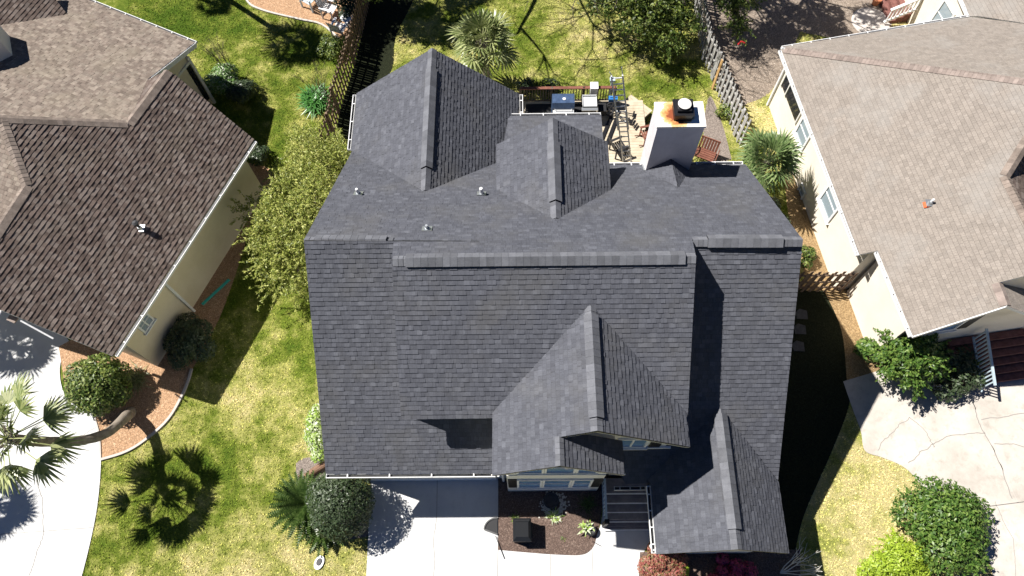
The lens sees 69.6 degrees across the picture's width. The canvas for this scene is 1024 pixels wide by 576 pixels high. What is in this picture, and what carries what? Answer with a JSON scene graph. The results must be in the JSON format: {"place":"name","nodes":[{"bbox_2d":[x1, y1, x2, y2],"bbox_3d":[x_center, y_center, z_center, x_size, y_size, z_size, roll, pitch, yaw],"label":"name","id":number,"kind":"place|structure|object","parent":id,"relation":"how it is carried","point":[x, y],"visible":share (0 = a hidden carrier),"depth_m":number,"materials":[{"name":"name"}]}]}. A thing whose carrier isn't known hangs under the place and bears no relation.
{"place":"outdoors","nodes":[
{"label":"outdoors","id":0,"kind":"place"},
{"bbox_2d":[0,310,100,575],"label":"driveway","id":1,"kind":"structure","parent":0,"point":[70,501],"depth_m":26.55,"materials":[{"name":"concrete"}]},
{"bbox_2d":[121,360,154,396],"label":"ornamental grass","id":2,"kind":"object","parent":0,"point":[136,379],"depth_m":27.99,"materials":[{"name":"green plant"}]},
{"bbox_2d":[296,457,367,538],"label":"soil","id":3,"kind":"structure","parent":0,"point":[305,464],"depth_m":26.73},
{"bbox_2d":[266,469,329,548],"bbox_3d":[-7.171,7.630,25.459,2.724,1.472,2.614,13,67,7],"label":"sago palm","id":4,"kind":"object","parent":3,"relation":"on","point":[292,506],"visible":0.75,"depth_m":25.29,"materials":[{"name":"green plant"}]},
{"bbox_2d":[298,461,324,477],"bbox_3d":[-7.187,6.620,26.586,1.098,0.279,0.314,-29,69,-12],"label":"driftwood log","id":5,"kind":"object","parent":3,"relation":"on","point":[317,468],"visible":0.54,"depth_m":26.52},
{"bbox_2d":[301,519,348,556],"bbox_3d":[-6.579,8.238,25.529,1.958,0.853,2.009,16,67,8],"label":"sago palm","id":6,"kind":"object","parent":3,"relation":"on","point":[324,544],"visible":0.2,"depth_m":25.36,"materials":[{"name":"green plant"}]},
{"bbox_2d":[305,472,375,541],"bbox_3d":[-5.796,7.327,24.918,2.409,2.709,2.482,-1,66,1],"label":"round shrub","id":7,"kind":"object","parent":3,"relation":"on","point":[338,504],"visible":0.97,"depth_m":24.28,"materials":[{"name":"green plant"}]},
{"bbox_2d":[318,0,412,170],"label":"side yard","id":8,"kind":"structure","parent":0,"point":[375,58],"depth_m":34.70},
{"bbox_2d":[484,517,497,534],"bbox_3d":[-0.748,8.343,25.779,0.500,0.090,0.607,-1,66,1],"label":"splash block","id":9,"kind":"object","parent":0,"point":[491,525],"depth_m":25.77,"materials":[{"name":"concrete"}]},
{"bbox_2d":[366,478,649,575],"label":"driveway","id":10,"kind":"structure","parent":0,"point":[401,533],"depth_m":25.61,"materials":[{"name":"concrete"}]},
{"bbox_2d":[603,478,648,530],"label":"entry steps","id":11,"kind":"structure","parent":10,"relation":"on","point":[627,506],"depth_m":25.60,"materials":[{"name":"white paint"}]},
{"bbox_2d":[601,474,609,526],"bbox_3d":[3.194,7.370,25.457,0.160,1.440,1.640,-1,66,1],"label":"stair railing","id":12,"kind":"object","parent":11,"relation":"on","point":[606,522],"visible":0.9,"depth_m":25.16,"materials":[{"name":"blue paint"}]},
{"bbox_2d":[60,0,992,575],"bbox_3d":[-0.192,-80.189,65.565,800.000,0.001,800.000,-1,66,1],"label":"lawn","id":13,"kind":"structure","parent":0,"point":[288,352],"depth_m":28.00,"materials":[{"name":"plant"}]},
{"bbox_2d":[59,340,192,456],"bbox_3d":[-14.821,3.346,28.249,4.316,0.001,5.445,-36,70,-14],"label":"mulch bed","id":14,"kind":"object","parent":13,"relation":"on","point":[154,407],"visible":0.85,"depth_m":27.88,"materials":[{"name":"brown wood"}]},
{"bbox_2d":[0,369,136,496],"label":"palm tree","id":15,"kind":"object","parent":14,"relation":"on","point":[55,413],"visible":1,"depth_m":22.68,"materials":[{"name":"green plant"}]},
{"bbox_2d":[62,352,132,416],"bbox_3d":[-15.272,3.551,27.065,2.461,2.128,2.414,-1,66,1],"label":"round shrub","id":16,"kind":"object","parent":14,"relation":"on","point":[94,386],"visible":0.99,"depth_m":26.60,"materials":[{"name":"green plant"}]},
{"bbox_2d":[100,368,192,460],"bbox_3d":[-13.367,4.921,27.517,0.892,0.080,4.451,35,71,15],"label":"bed edging","id":17,"kind":"object","parent":14,"relation":"on","point":[168,418],"visible":1,"depth_m":27.38,"materials":[{"name":"concrete"}]},
{"bbox_2d":[0,0,263,366],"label":"tan house","id":18,"kind":"structure","parent":13,"relation":"on","point":[114,123],"depth_m":26.59,"materials":[{"name":"brown"}]},
{"bbox_2d":[132,220,144,231],"bbox_3d":[-13.166,-2.204,25.883,0.306,0.469,0.257,-1,66,1],"label":"vent pipe","id":19,"kind":"object","parent":18,"relation":"on","point":[140,227],"visible":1,"depth_m":25.97,"materials":[{"name":"grey metal"}]},
{"bbox_2d":[138,313,156,335],"bbox_3d":[-13.267,1.263,26.655,0.120,0.805,0.720,20,68,9],"label":"window","id":20,"kind":"structure","parent":18,"relation":"in","point":[148,321],"depth_m":26.83,"materials":[{"name":"glass"}]},
{"bbox_2d":[199,34,235,75],"bbox_3d":[-13.124,-10.324,32.941,1.090,2.678,1.725,-26,68,-11],"label":"bare sapling","id":21,"kind":"object","parent":13,"relation":"on","point":[214,56],"visible":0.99,"depth_m":32.54,"materials":[{"name":"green plant"}]},
{"bbox_2d":[202,62,241,95],"bbox_3d":[-13.080,-9.453,33.393,1.867,1.171,1.700,26,69,12],"label":"flowering shrub","id":22,"kind":"object","parent":13,"relation":"on","point":[220,79],"visible":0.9,"depth_m":33.07,"materials":[{"name":"green plant"}]},
{"bbox_2d":[175,163,276,367],"bbox_3d":[-11.926,-1.216,30.282,2.188,0.001,9.394,9,66,5],"label":"mulch bed","id":23,"kind":"object","parent":13,"relation":"on","point":[211,309],"visible":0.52,"depth_m":29.88,"materials":[{"name":"brown wood"}]},
{"bbox_2d":[163,311,217,370],"bbox_3d":[-12.419,1.925,28.175,1.932,1.366,2.209,-18,67,-7],"label":"dark shrub","id":24,"kind":"object","parent":23,"relation":"on","point":[188,342],"visible":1,"depth_m":27.82,"materials":[{"name":"green plant"}]},
{"bbox_2d":[201,279,229,304],"bbox_3d":[-11.921,0.157,29.624,0.100,0.050,1.431,37,71,16],"label":"gutter strip","id":25,"kind":"object","parent":23,"relation":"on","point":[215,292],"visible":1,"depth_m":29.60,"materials":[{"name":"teal plastic"}]},
{"bbox_2d":[225,79,259,103],"bbox_3d":[-12.155,-8.942,33.196,1.317,1.090,1.465,28,69,12],"label":"dark shrub","id":26,"kind":"object","parent":13,"relation":"on","point":[243,92],"visible":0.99,"depth_m":32.88,"materials":[{"name":"green plant"}]},
{"bbox_2d":[248,144,271,165],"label":"shrub","id":27,"kind":"object","parent":13,"relation":"on","point":[257,153],"visible":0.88,"depth_m":31.63,"materials":[{"name":"green plant"}]},
{"bbox_2d":[227,120,351,312],"bbox_3d":[-8.396,-3.042,28.943,5.385,3.929,8.380,22,68,10],"label":"tree","id":28,"kind":"object","parent":13,"relation":"on","point":[294,204],"visible":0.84,"depth_m":28.06,"materials":[{"name":"green plant"}]},
{"bbox_2d":[248,0,358,67],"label":"mulch bed","id":29,"kind":"object","parent":13,"relation":"on","point":[294,8],"visible":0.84,"depth_m":35.79,"materials":[{"name":"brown wood"}]},
{"bbox_2d":[246,0,341,40],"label":"bed edging","id":30,"kind":"object","parent":29,"relation":"on","point":[290,17],"visible":0.92,"depth_m":35.51,"materials":[{"name":"concrete"}]},
{"bbox_2d":[314,0,339,19],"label":"garden chair","id":31,"kind":"object","parent":29,"relation":"on","point":[326,9],"visible":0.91,"depth_m":35.09,"materials":[{"name":"white paint"}]},
{"bbox_2d":[325,17,349,40],"bbox_3d":[-8.155,-12.233,34.529,0.736,1.154,0.815,20,68,9],"label":"garden chair","id":32,"kind":"object","parent":29,"relation":"on","point":[337,27],"visible":0.94,"depth_m":34.51,"materials":[{"name":"white paint"}]},
{"bbox_2d":[332,0,360,21],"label":"garden shrub","id":33,"kind":"object","parent":29,"relation":"on","point":[345,10],"visible":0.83,"depth_m":34.76,"materials":[{"name":"green plant"}]},
{"bbox_2d":[293,58,329,103],"bbox_3d":[-8.623,-9.046,32.403,1.412,2.496,1.343,35,71,15],"label":"bare sapling","id":34,"kind":"object","parent":13,"relation":"on","point":[314,80],"visible":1,"depth_m":31.95,"materials":[{"name":"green plant"}]},
{"bbox_2d":[302,403,324,463],"bbox_3d":[-7.205,5.252,26.827,1.008,0.986,2.292,-1,66,1],"label":"variegated shrub","id":35,"kind":"object","parent":13,"relation":"on","point":[313,436],"visible":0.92,"depth_m":26.51,"materials":[{"name":"green plant"}]},
{"bbox_2d":[293,80,339,121],"bbox_3d":[-8.925,-8.628,33.265,2.055,0.588,2.316,-24,68,-10],"label":"strap plant","id":36,"kind":"object","parent":13,"relation":"on","point":[312,101],"visible":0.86,"depth_m":33.11,"materials":[{"name":"green plant"}]},
{"bbox_2d":[314,555,324,569],"bbox_3d":[-6.652,9.468,25.379,0.319,0.101,0.478,23,68,10],"label":"sprinkler box","id":37,"kind":"object","parent":13,"relation":"on","point":[319,562],"visible":1,"depth_m":25.35,"materials":[{"name":"white paint"}]},
{"bbox_2d":[316,33,345,59],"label":"shrub","id":38,"kind":"object","parent":13,"relation":"on","point":[333,45],"visible":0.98,"depth_m":34.06,"materials":[{"name":"green plant"}]},
{"bbox_2d":[317,0,369,158],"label":"picket fence","id":39,"kind":"object","parent":13,"relation":"on","point":[333,96],"visible":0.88,"depth_m":33.07,"materials":[{"name":"wood"}]},
{"bbox_2d":[447,7,521,78],"bbox_3d":[-1.163,-9.974,31.576,3.399,4.594,3.321,-1,66,1],"label":"palm tree","id":40,"kind":"object","parent":13,"relation":"on","point":[495,31],"visible":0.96,"depth_m":30.53,"materials":[{"name":"green plant"}]},
{"bbox_2d":[516,77,534,94],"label":"shrub","id":41,"kind":"object","parent":13,"relation":"on","point":[525,83],"visible":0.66,"depth_m":33.34,"materials":[{"name":"green plant"}]},
{"bbox_2d":[540,77,559,97],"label":"shrub","id":42,"kind":"object","parent":13,"relation":"on","point":[548,82],"visible":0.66,"depth_m":33.20,"materials":[{"name":"green plant"}]},
{"bbox_2d":[498,478,602,554],"bbox_3d":[1.490,7.883,25.999,3.968,0.001,2.946,-1,66,1],"label":"mulch bed","id":43,"kind":"object","parent":13,"relation":"on","point":[546,536],"visible":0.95,"depth_m":25.86,"materials":[{"name":"wood"}]},
{"bbox_2d":[513,518,531,542],"bbox_3d":[0.369,8.365,25.349,0.660,0.890,0.760,-1,66,1],"label":"air conditioner","id":44,"kind":"object","parent":43,"relation":"on","point":[522,530],"visible":1,"depth_m":24.96,"materials":[{"name":"black plastic"}]},
{"bbox_2d":[543,492,558,508],"bbox_3d":[1.383,7.531,26.050,0.560,0.230,0.560,-1,66,1],"label":"gravel bowl","id":45,"kind":"object","parent":43,"relation":"on","point":[550,500],"visible":1,"depth_m":26.02,"materials":[{"name":"grey stone"}]},
{"bbox_2d":[544,507,561,524],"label":"yucca plant","id":46,"kind":"object","parent":43,"relation":"on","point":[553,516],"visible":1,"depth_m":25.86,"materials":[{"name":"green plant"}]},
{"bbox_2d":[538,491,569,520],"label":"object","id":47,"kind":"structure","parent":43,"relation":"on","point":[561,508],"depth_m":26.03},
{"bbox_2d":[576,492,598,517],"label":"grassy plant","id":48,"kind":"object","parent":43,"relation":"on","point":[587,503],"visible":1,"depth_m":25.99,"materials":[{"name":"green plant"}]},
{"bbox_2d":[585,525,595,535],"bbox_3d":[2.721,8.438,25.590,0.380,0.264,0.380,-1,66,1],"label":"flower pot","id":49,"kind":"object","parent":43,"relation":"on","point":[592,532],"visible":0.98,"depth_m":25.49,"materials":[{"name":"ceramic"}]},
{"bbox_2d":[577,519,594,536],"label":"potted plant","id":50,"kind":"object","parent":49,"relation":"in","point":[586,526],"visible":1,"depth_m":25.51,"materials":[{"name":"green plant"}]},
{"bbox_2d":[304,48,802,553],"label":"gabled house","id":51,"kind":"structure","parent":13,"relation":"on","point":[562,304],"depth_m":21.86,"materials":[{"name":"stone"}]},
{"bbox_2d":[364,473,496,480],"bbox_3d":[-2.916,6.437,25.484,4.700,2.300,0.075,-1,66,1],"label":"garage door","id":52,"kind":"structure","parent":51,"relation":"in","point":[485,478],"depth_m":26.24,"materials":[{"name":"white paint"}]},
{"bbox_2d":[517,479,542,487],"bbox_3d":[0.589,6.554,24.652,0.840,1.500,0.060,-1,66,1],"label":"window","id":53,"kind":"structure","parent":51,"relation":"in","point":[521,483],"depth_m":24.63,"materials":[{"name":"glass"}]},
{"bbox_2d":[542,479,572,487],"bbox_3d":[1.498,6.545,24.644,0.960,1.500,0.060,-1,66,1],"label":"window","id":54,"kind":"structure","parent":51,"relation":"in","point":[547,483],"depth_m":24.63,"materials":[{"name":"glass"}]},
{"bbox_2d":[544,467,576,473],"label":"window","id":55,"kind":"structure","parent":51,"relation":"in","point":[559,470],"depth_m":22.56,"materials":[{"name":"glass"}]},
{"bbox_2d":[570,478,593,487],"bbox_3d":[2.328,6.537,24.637,0.680,1.500,0.060,-1,66,1],"label":"window","id":56,"kind":"structure","parent":51,"relation":"in","point":[585,482],"depth_m":24.58,"materials":[{"name":"glass"}]},
{"bbox_2d":[618,438,648,449],"bbox_3d":[3.587,4.656,21.954,1.050,1.155,0.120,-1,66,1],"label":"window","id":57,"kind":"structure","parent":51,"relation":"in","point":[628,443],"depth_m":22.13,"materials":[{"name":"glass"}]},
{"bbox_2d":[519,100,644,162],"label":"wooden deck","id":58,"kind":"structure","parent":13,"relation":"on","point":[636,106],"depth_m":32.18,"materials":[{"name":"brown wood"}]},
{"bbox_2d":[526,103,581,112],"bbox_3d":[2.122,-7.738,32.535,3.000,0.012,1.000,-1,66,1],"label":"rubber mat","id":59,"kind":"object","parent":58,"relation":"on","point":[538,108],"visible":0.2,"depth_m":32.64,"materials":[{"name":"black rubber"}]},
{"bbox_2d":[551,94,574,112],"bbox_3d":[2.208,-7.847,31.928,0.950,1.110,0.840,-1,66,1],"label":"covered grill","id":60,"kind":"object","parent":59,"relation":"on","point":[562,103],"visible":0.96,"depth_m":31.52,"materials":[{"name":"blue metal"}]},
{"bbox_2d":[581,95,597,112],"bbox_3d":[3.336,-7.776,31.975,0.700,1.040,0.705,-1,66,1],"label":"grill cabinet","id":61,"kind":"object","parent":59,"relation":"on","point":[589,103],"visible":0.89,"depth_m":31.58,"materials":[{"name":"silver metal"}]},
{"bbox_2d":[519,86,616,102],"bbox_3d":[2.434,-8.489,32.351,4.253,0.980,0.140,-1,66,1],"label":"deck railing","id":62,"kind":"object","parent":58,"relation":"on","point":[557,88],"visible":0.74,"depth_m":32.05,"materials":[{"name":"brown wood"}]},
{"bbox_2d":[590,82,598,94],"bbox_3d":[3.554,-8.498,32.233,0.340,1.155,0.360,-1,66,1],"label":"white box","id":63,"kind":"object","parent":58,"relation":"on","point":[594,88],"visible":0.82,"depth_m":31.75,"materials":[{"name":"paint"}]},
{"bbox_2d":[597,102,616,115],"bbox_3d":[4.170,-7.844,32.189,0.830,0.314,0.589,-1,66,1],"label":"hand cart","id":64,"kind":"object","parent":58,"relation":"on","point":[603,108],"visible":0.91,"depth_m":32.12,"materials":[{"name":"black metal"}]},
{"bbox_2d":[606,118,616,144],"bbox_3d":[4.347,-6.836,32.066,0.150,0.050,1.434,18,67,9],"label":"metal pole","id":65,"kind":"object","parent":58,"relation":"on","point":[612,129],"visible":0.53,"depth_m":32.05,"materials":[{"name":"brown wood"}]},
{"bbox_2d":[609,135,627,158],"bbox_3d":[4.470,-6.036,31.178,0.710,1.004,0.640,-23,68,-9],"label":"patio chair","id":66,"kind":"object","parent":58,"relation":"on","point":[615,148],"visible":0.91,"depth_m":31.21,"materials":[{"name":"black metal"}]},
{"bbox_2d":[609,67,631,162],"bbox_3d":[4.356,-6.695,29.166,1.627,5.316,0.288,26,69,12],"label":"extension ladder","id":67,"kind":"object","parent":58,"relation":"on","point":[617,118],"visible":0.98,"depth_m":28.91,"materials":[{"name":"silver metal"}]},
{"bbox_2d":[626,95,651,118],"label":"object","id":68,"kind":"structure","parent":58,"relation":"attached to","point":[647,110],"depth_m":32.66,"materials":[{"name":"wood"}]},
{"bbox_2d":[635,124,649,145],"bbox_3d":[5.844,-6.643,31.444,0.963,1.025,0.640,-15,66,-6],"label":"rocking chair","id":69,"kind":"object","parent":58,"relation":"on","point":[644,132],"visible":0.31,"depth_m":31.52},
{"bbox_2d":[578,0,706,63],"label":"garden tree","id":70,"kind":"object","parent":13,"relation":"on","point":[642,16],"visible":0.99,"depth_m":32.58,"materials":[{"name":"green plant"}]},
{"bbox_2d":[694,135,720,161],"bbox_3d":[8.313,-5.810,31.543,1.050,0.970,0.835,23,68,11],"label":"wooden slatted chair","id":71,"kind":"object","parent":13,"relation":"on","point":[705,153],"visible":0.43,"depth_m":31.54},
{"bbox_2d":[711,59,722,89],"bbox_3d":[9.108,-9.471,32.682,0.030,1.900,0.140,-17,67,-7],"label":"fence board","id":72,"kind":"object","parent":13,"relation":"on","point":[717,73],"visible":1,"depth_m":32.59,"materials":[{"name":"brown wood"}]},
{"bbox_2d":[639,549,799,575],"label":"mulch bed","id":73,"kind":"object","parent":13,"relation":"on","point":[765,563],"visible":0.5,"depth_m":25.23,"materials":[{"name":"wood"}]},
{"bbox_2d":[637,542,688,575],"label":"bronze shrub","id":74,"kind":"object","parent":73,"relation":"on","point":[663,564],"visible":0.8,"depth_m":24.44,"materials":[{"name":"red plant"}]},
{"bbox_2d":[707,553,758,575],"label":"magenta shrub","id":75,"kind":"object","parent":73,"relation":"on","point":[726,571],"visible":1,"depth_m":24.84,"materials":[{"name":"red plant"}]},
{"bbox_2d":[693,0,750,144],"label":"picket fence","id":76,"kind":"object","parent":13,"relation":"on","point":[716,61],"visible":0.86,"depth_m":32.62,"materials":[{"name":"wood"}]},
{"bbox_2d":[714,102,737,119],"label":"ivy shrub","id":77,"kind":"object","parent":13,"relation":"on","point":[724,110],"visible":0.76,"depth_m":32.52,"materials":[{"name":"green plant"}]},
{"bbox_2d":[712,0,766,46],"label":"garden tree","id":78,"kind":"object","parent":13,"relation":"on","point":[733,7],"visible":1,"depth_m":33.14,"materials":[{"name":"green plant"}]},
{"bbox_2d":[733,127,805,196],"bbox_3d":[10.160,-4.850,29.416,3.122,4.051,3.257,-1,66,1],"label":"palm tree","id":79,"kind":"object","parent":13,"relation":"on","point":[784,148],"visible":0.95,"depth_m":28.43,"materials":[{"name":"green plant"}]},
{"bbox_2d":[698,0,891,108],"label":"leaf litter","id":80,"kind":"object","parent":13,"relation":"on","point":[755,67],"visible":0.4,"depth_m":34.85,"materials":[{"name":"plant"}]},
{"bbox_2d":[851,8,889,32],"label":"stone slab","id":81,"kind":"structure","parent":80,"relation":"on","point":[866,19],"depth_m":35.02,"materials":[{"name":"stone"}]},
{"bbox_2d":[780,537,822,575],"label":"spiky plant","id":82,"kind":"object","parent":13,"relation":"on","point":[782,571],"visible":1,"depth_m":24.77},
{"bbox_2d":[785,169,849,290],"bbox_3d":[12.587,-2.720,30.638,2.023,0.001,6.216,-1,66,1],"label":"mulch bed","id":83,"kind":"object","parent":13,"relation":"on","point":[800,220],"visible":0.35,"depth_m":30.55,"materials":[{"name":"brown wood"}]},
{"bbox_2d":[800,244,816,269],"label":"shrub","id":84,"kind":"object","parent":83,"relation":"on","point":[808,254],"visible":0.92,"depth_m":29.37,"materials":[{"name":"green plant"}]},
{"bbox_2d":[766,0,1023,356],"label":"cream house","id":85,"kind":"structure","parent":13,"relation":"on","point":[893,128],"depth_m":26.67,"materials":[{"name":"beige"}]},
{"bbox_2d":[797,183,805,199],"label":"window","id":86,"kind":"structure","parent":85,"relation":"in","point":[801,188],"depth_m":30.94,"materials":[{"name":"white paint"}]},
{"bbox_2d":[792,113,811,151],"bbox_3d":[11.888,-6.347,30.114,0.120,1.305,1.100,-8,66,-3],"label":"window","id":87,"kind":"structure","parent":85,"relation":"in","point":[801,132],"depth_m":30.25,"materials":[{"name":"white paint"}]},
{"bbox_2d":[816,181,840,224],"bbox_3d":[12.373,-3.349,28.716,0.120,1.455,1.250,-8,66,-3],"label":"window","id":88,"kind":"structure","parent":85,"relation":"in","point":[826,203],"depth_m":28.97,"materials":[{"name":"white paint"}]},
{"bbox_2d":[883,0,921,22],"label":"stair railing","id":89,"kind":"object","parent":85,"relation":"on","point":[907,4],"visible":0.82,"depth_m":34.12,"materials":[{"name":"white paint"}]},
{"bbox_2d":[923,198,934,207],"bbox_3d":[14.553,-2.988,25.596,0.351,0.337,0.277,-1,66,1],"label":"vent pipe","id":90,"kind":"object","parent":85,"relation":"attached to","point":[927,203],"visible":1,"depth_m":25.64,"materials":[{"name":"grey metal"}]},
{"bbox_2d":[907,320,968,338],"bbox_3d":[14.913,1.369,25.637,1.800,1.255,0.120,-8,66,-3],"label":"window","id":91,"kind":"structure","parent":85,"relation":"in","point":[953,328],"depth_m":26.10,"materials":[{"name":"white paint"}]},
{"bbox_2d":[929,0,955,20],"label":"window","id":92,"kind":"structure","parent":85,"relation":"in","point":[945,10],"depth_m":32.41,"materials":[{"name":"glass"}]},
{"bbox_2d":[855,527,934,575],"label":"lime shrub","id":93,"kind":"object","parent":13,"relation":"on","point":[898,561],"visible":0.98,"depth_m":24.35,"materials":[{"name":"green plant"}]},
{"bbox_2d":[879,0,912,22],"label":"garden stair","id":94,"kind":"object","parent":13,"relation":"on","point":[886,6],"visible":0.42,"depth_m":34.99,"materials":[{"name":"red brick"}]},
{"bbox_2d":[889,474,995,575],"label":"round shrub","id":95,"kind":"object","parent":13,"relation":"on","point":[958,525],"visible":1,"depth_m":24.08,"materials":[{"name":"green plant"}]},
{"bbox_2d":[927,342,988,402],"bbox_3d":[16.459,2.984,27.408,2.221,1.217,2.614,-1,66,1],"label":"shaded shrub","id":96,"kind":"object","parent":13,"relation":"on","point":[967,376],"visible":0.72,"depth_m":27.01,"materials":[{"name":"green plant"}]},
{"bbox_2d":[947,349,984,380],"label":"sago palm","id":97,"kind":"object","parent":13,"relation":"on","point":[975,360],"visible":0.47,"depth_m":27.27,"materials":[{"name":"green plant"}]},
{"bbox_2d":[703,96,731,161],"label":"patio","id":98,"kind":"structure","parent":0,"point":[714,129],"depth_m":32.57,"materials":[{"name":"stone"}]},
{"bbox_2d":[778,289,849,549],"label":"side yard","id":99,"kind":"structure","parent":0,"point":[817,403],"depth_m":27.46,"materials":[{"name":"plant"}]},
{"bbox_2d":[792,340,804,350],"bbox_3d":[11.054,2.240,28.423,0.460,0.040,0.440,-1,66,1],"label":"stepping stone","id":100,"kind":"object","parent":99,"relation":"on","point":[797,345],"visible":0.92,"depth_m":28.39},
{"bbox_2d":[794,324,805,333],"bbox_3d":[11.228,1.597,28.709,0.460,0.040,0.440,-1,66,1],"label":"stepping stone","id":101,"kind":"object","parent":99,"relation":"on","point":[799,328],"visible":0.84,"depth_m":28.68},
{"bbox_2d":[795,309,807,318],"bbox_3d":[11.390,1.023,28.964,0.460,0.040,0.440,-1,66,1],"label":"stepping stone","id":102,"kind":"object","parent":99,"relation":"on","point":[801,313],"visible":1,"depth_m":28.93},
{"bbox_2d":[798,271,858,291],"bbox_3d":[11.974,-0.236,28.597,2.342,1.729,0.100,-1,66,1],"label":"picket fence","id":103,"kind":"object","parent":99,"relation":"on","point":[820,280],"visible":0.81,"depth_m":28.54,"materials":[{"name":"wood"}]},
{"bbox_2d":[800,284,885,379],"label":"soil","id":104,"kind":"structure","parent":0,"point":[856,365],"depth_m":28.62,"materials":[{"name":"brown soil"}]},
{"bbox_2d":[853,337,878,362],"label":"shrub","id":105,"kind":"object","parent":104,"relation":"on","point":[864,346],"visible":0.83,"depth_m":27.75,"materials":[{"name":"green plant"}]},
{"bbox_2d":[869,328,955,402],"bbox_3d":[14.511,2.574,26.669,2.982,2.927,3.179,-1,66,1],"label":"young tree","id":106,"kind":"object","parent":104,"relation":"on","point":[915,363],"visible":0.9,"depth_m":26.17,"materials":[{"name":"green plant"}]},
{"bbox_2d":[843,372,1023,575],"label":"driveway","id":107,"kind":"structure","parent":0,"point":[966,461],"depth_m":26.87,"materials":[{"name":"concrete"}]},
{"bbox_2d":[940,328,1023,389],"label":"entry steps","id":108,"kind":"structure","parent":107,"relation":"on","point":[1007,348],"depth_m":27.51,"materials":[{"name":"wood"}]},
{"bbox_2d":[972,328,996,391],"bbox_3d":[17.245,2.656,26.890,0.080,1.705,1.923,-8,66,-3],"label":"stair railing","id":109,"kind":"object","parent":108,"relation":"on","point":[989,351],"visible":0.97,"depth_m":26.73,"materials":[{"name":"white paint"}]},
{"bbox_2d":[974,405,1012,498],"bbox_3d":[17.421,5.854,26.703,0.162,0.001,3.512,-9,66,-3],"label":"driveway crack","id":110,"kind":"object","parent":107,"relation":"on","point":[994,452],"visible":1,"depth_m":26.65,"materials":[{"name":"grey"}]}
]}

